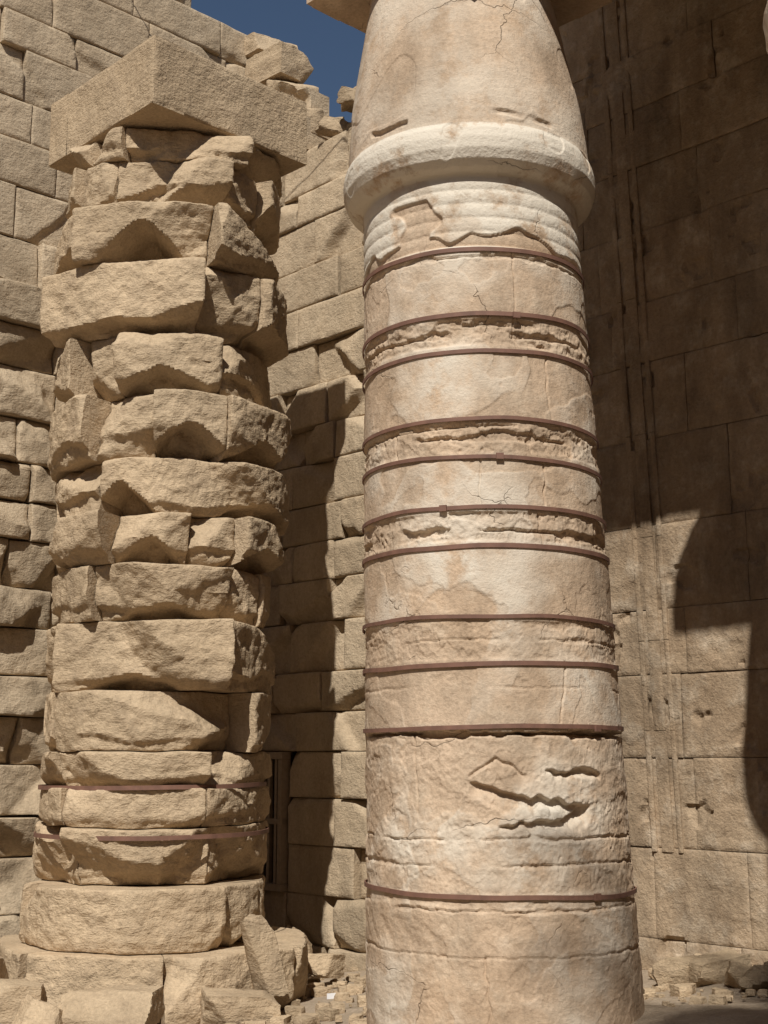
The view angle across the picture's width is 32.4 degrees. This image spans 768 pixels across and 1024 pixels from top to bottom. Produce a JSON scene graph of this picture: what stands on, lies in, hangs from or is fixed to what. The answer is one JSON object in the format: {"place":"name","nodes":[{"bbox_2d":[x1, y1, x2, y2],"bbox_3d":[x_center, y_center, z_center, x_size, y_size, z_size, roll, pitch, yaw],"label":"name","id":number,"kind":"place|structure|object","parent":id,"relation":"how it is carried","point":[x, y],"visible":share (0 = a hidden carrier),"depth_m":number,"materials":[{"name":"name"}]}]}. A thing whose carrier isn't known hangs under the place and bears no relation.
{"place":"outdoors","nodes":[
{"label":"outdoors","id":0,"kind":"place"},
{"bbox_2d":[191,0,364,121],"label":"sky","id":1,"kind":"structure","parent":0,"point":[334,48],"materials":[{"name":"blue"}]},
{"bbox_2d":[244,32,355,138],"bbox_3d":[0.006,-4.588,13.575,1.174,1.604,3.826,10,-15,-43],"label":"wall top rubble","id":2,"kind":"object","parent":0,"point":[279,65],"depth_m":14.04,"materials":[{"name":"beige stone"}]},
{"bbox_2d":[157,965,767,1023],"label":"gravel","id":3,"kind":"structure","parent":0,"point":[294,1011],"depth_m":8.78,"materials":[{"name":"beige gravel"}]},
{"bbox_2d":[280,970,767,1023],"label":"ground","id":4,"kind":"structure","parent":0,"point":[738,1009],"depth_m":7.58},
{"bbox_2d":[0,957,8,978],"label":"fallen stone block","id":5,"kind":"object","parent":4,"relation":"on","point":[3,972],"depth_m":9.04,"materials":[{"name":"stone"}]},
{"bbox_2d":[0,979,46,1023],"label":"fallen stone block","id":6,"kind":"object","parent":4,"relation":"on","point":[14,993],"depth_m":8.43,"materials":[{"name":"stone"}]},
{"bbox_2d":[0,364,51,857],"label":"wall","id":7,"kind":"structure","parent":4,"relation":"on","point":[6,763],"depth_m":11.55,"materials":[{"name":"stone"}]},
{"bbox_2d":[12,994,62,1023],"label":"fallen stone block","id":8,"kind":"object","parent":4,"relation":"on","point":[32,1010],"depth_m":8.26,"materials":[{"name":"stone"}]},
{"bbox_2d":[57,984,164,1023],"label":"fallen stone block","id":9,"kind":"object","parent":4,"relation":"on","point":[132,1004],"depth_m":8.39,"materials":[{"name":"stone"}]},
{"bbox_2d":[0,0,247,937],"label":"wall blocks","id":10,"kind":"structure","parent":4,"relation":"on","point":[52,52],"depth_m":12.09,"materials":[{"name":"stone"}]},
{"bbox_2d":[0,127,307,1023],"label":"drum blocks","id":11,"kind":"structure","parent":4,"relation":"on","point":[164,317],"depth_m":10.04,"materials":[{"name":"stone"}]},
{"bbox_2d":[33,827,268,840],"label":"iron band","id":12,"kind":"object","parent":11,"relation":"attached to","point":[159,838],"visible":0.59,"depth_m":9.52,"materials":[{"name":"brown metal"}]},
{"bbox_2d":[38,781,266,789],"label":"iron band","id":13,"kind":"object","parent":11,"relation":"on","point":[161,787],"visible":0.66,"depth_m":9.61,"materials":[{"name":"brown metal"}]},
{"bbox_2d":[48,35,306,176],"bbox_3d":[-1.779,-3.256,11.396,1.610,0.579,1.591,10,-15,-43],"label":"abacus","id":14,"kind":"object","parent":11,"relation":"on","point":[154,82],"visible":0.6,"depth_m":10.77,"materials":[{"name":"stone"}]},
{"bbox_2d":[200,987,280,1023],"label":"fallen stone block","id":15,"kind":"object","parent":4,"relation":"on","point":[226,1005],"depth_m":8.74,"materials":[{"name":"stone"}]},
{"bbox_2d":[240,914,288,996],"bbox_3d":[-0.860,3.133,9.333,0.348,0.571,0.312,2,-11,-11],"label":"fallen stone block","id":16,"kind":"object","parent":4,"relation":"on","point":[264,959],"depth_m":9.21,"materials":[{"name":"stone"}]},
{"bbox_2d":[286,925,312,953],"bbox_3d":[-0.755,3.645,11.116,0.317,0.332,0.327,4,-11,-18],"label":"fallen stone block","id":17,"kind":"object","parent":4,"relation":"on","point":[309,945],"depth_m":11.05,"materials":[{"name":"stone"}]},
{"bbox_2d":[308,953,344,977],"bbox_3d":[-0.545,3.710,10.807,0.317,0.221,0.407,-7,-13,32],"label":"fallen stone block","id":18,"kind":"object","parent":4,"relation":"on","point":[326,965],"depth_m":10.71,"materials":[{"name":"stone"}]},
{"bbox_2d":[327,993,335,998],"bbox_3d":[-0.388,3.565,9.722,0.070,0.041,0.003,5,-12,-24],"label":"paper scrap","id":19,"kind":"object","parent":4,"relation":"on","point":[330,995],"visible":1,"depth_m":9.72,"materials":[{"name":"white paper"}]},
{"bbox_2d":[343,0,644,1023],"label":"shaft and capital","id":20,"kind":"object","parent":4,"relation":"on","point":[467,130],"visible":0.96,"depth_m":7.69,"materials":[{"name":"stone"}]},
{"bbox_2d":[307,0,611,33],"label":"abacus","id":21,"kind":"object","parent":20,"relation":"on","point":[354,13],"visible":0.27,"depth_m":9.07,"materials":[{"name":"stone"}]},
{"bbox_2d":[362,247,583,296],"bbox_3d":[0.579,-1.452,8.616,1.441,0.051,1.441,0,-11,0],"label":"iron band","id":22,"kind":"object","parent":20,"relation":"attached to","point":[466,249],"visible":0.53,"depth_m":8.00,"materials":[{"name":"brown metal"}]},
{"bbox_2d":[362,311,589,358],"bbox_3d":[0.592,-1.042,8.539,1.464,0.062,1.464,0,-11,0],"label":"iron band","id":23,"kind":"object","parent":20,"relation":"attached to","point":[474,313],"visible":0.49,"depth_m":7.92,"materials":[{"name":"brown metal"}]},
{"bbox_2d":[362,348,592,393],"bbox_3d":[0.599,-0.816,8.497,1.477,0.050,1.477,0,-11,0],"label":"iron band","id":24,"kind":"object","parent":20,"relation":"attached to","point":[480,350],"visible":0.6,"depth_m":7.86,"materials":[{"name":"brown metal"}]},
{"bbox_2d":[362,415,598,453],"bbox_3d":[0.611,-0.407,8.420,1.501,0.038,1.501,0,-11,0],"label":"iron band","id":25,"kind":"object","parent":20,"relation":"attached to","point":[567,425],"visible":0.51,"depth_m":7.78,"materials":[{"name":"brown metal"}]},
{"bbox_2d":[362,454,601,485],"bbox_3d":[0.618,-0.187,8.379,1.514,0.056,1.514,0,-11,0],"label":"iron band","id":26,"kind":"object","parent":20,"relation":"attached to","point":[473,456],"visible":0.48,"depth_m":7.73,"materials":[{"name":"brown metal"}]},
{"bbox_2d":[362,504,606,533],"bbox_3d":[0.627,0.109,8.323,1.531,0.033,1.531,0,-11,0],"label":"iron band","id":27,"kind":"object","parent":20,"relation":"attached to","point":[482,506],"visible":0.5,"depth_m":7.67,"materials":[{"name":"brown metal"}]},
{"bbox_2d":[362,543,609,567],"bbox_3d":[0.634,0.329,8.282,1.544,0.040,1.544,0,-11,0],"label":"iron band","id":28,"kind":"object","parent":20,"relation":"attached to","point":[478,545],"visible":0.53,"depth_m":7.61,"materials":[{"name":"brown metal"}]},
{"bbox_2d":[362,614,614,633],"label":"iron band","id":29,"kind":"object","parent":20,"relation":"attached to","point":[598,621],"visible":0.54,"depth_m":7.53,"materials":[{"name":"brown metal"}]},
{"bbox_2d":[363,661,618,676],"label":"iron band","id":30,"kind":"object","parent":20,"relation":"attached to","point":[486,663],"visible":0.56,"depth_m":7.47,"materials":[{"name":"brown metal"}]},
{"bbox_2d":[363,724,623,732],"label":"iron band","id":31,"kind":"object","parent":20,"relation":"attached to","point":[492,726],"visible":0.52,"depth_m":7.40,"materials":[{"name":"brown metal"}]},
{"bbox_2d":[364,879,636,899],"bbox_3d":[0.692,2.241,7.923,1.622,0.056,1.622,0,-11,0],"label":"iron band","id":32,"kind":"object","parent":20,"relation":"attached to","point":[493,897],"visible":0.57,"depth_m":7.21,"materials":[{"name":"brown metal"}]},
{"bbox_2d":[439,311,601,900],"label":"band clamps","id":33,"kind":"object","parent":20,"relation":"attached to","point":[597,896],"visible":1,"depth_m":7.62,"materials":[{"name":"metal"}]},
{"bbox_2d":[258,123,767,943],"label":"wall","id":34,"kind":"structure","parent":4,"relation":"on","point":[364,751],"depth_m":13.05,"materials":[{"name":"brown stone"}]},
{"bbox_2d":[260,87,367,971],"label":"rough wall blocks","id":35,"kind":"structure","parent":34,"relation":"attached to","point":[317,258],"depth_m":12.69,"materials":[{"name":"stone"}]},
{"bbox_2d":[259,752,290,891],"bbox_3d":[-1.175,2.979,12.772,0.110,1.290,0.685,10,-15,-43],"label":"window grille","id":36,"kind":"object","parent":35,"relation":"attached to","point":[279,821],"depth_m":12.57,"materials":[{"name":"brown wood"}]},
{"bbox_2d":[559,0,767,969],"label":"dressed wall blocks","id":37,"kind":"structure","parent":34,"relation":"attached to","point":[697,71],"depth_m":9.77,"materials":[{"name":"stone"}]},
{"bbox_2d":[598,0,684,852],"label":"carved strips","id":38,"kind":"object","parent":37,"relation":"attached to","point":[654,647],"visible":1,"depth_m":10.10,"materials":[{"name":"stone"}]},
{"bbox_2d":[651,955,696,989],"bbox_3d":[1.945,3.001,8.545,0.446,0.243,0.292,0,-11,0],"label":"rubble stone","id":39,"kind":"object","parent":4,"relation":"on","point":[666,972],"visible":0.51,"depth_m":8.44,"materials":[{"name":"stone"}]},
{"bbox_2d":[688,948,751,987],"bbox_3d":[2.135,2.963,8.468,0.410,0.275,0.291,3,-11,-16],"label":"rubble stone","id":40,"kind":"object","parent":4,"relation":"on","point":[705,969],"visible":0.56,"depth_m":8.36,"materials":[{"name":"stone"}]},
{"bbox_2d":[724,961,750,988],"bbox_3d":[2.255,2.892,8.167,0.298,0.213,0.205,-2,-11,12],"label":"rubble stone","id":41,"kind":"object","parent":4,"relation":"on","point":[735,972],"visible":0.44,"depth_m":8.12,"materials":[{"name":"stone"}]},
{"bbox_2d":[739,965,767,990],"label":"rubble stone","id":42,"kind":"object","parent":4,"relation":"on","point":[754,977],"visible":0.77,"depth_m":7.96,"materials":[{"name":"stone"}]},
{"bbox_2d":[763,0,767,52],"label":"shaft and capital","id":43,"kind":"object","parent":4,"relation":"on","point":[765,23],"visible":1,"depth_m":6.70,"materials":[{"name":"stone"}]}
]}

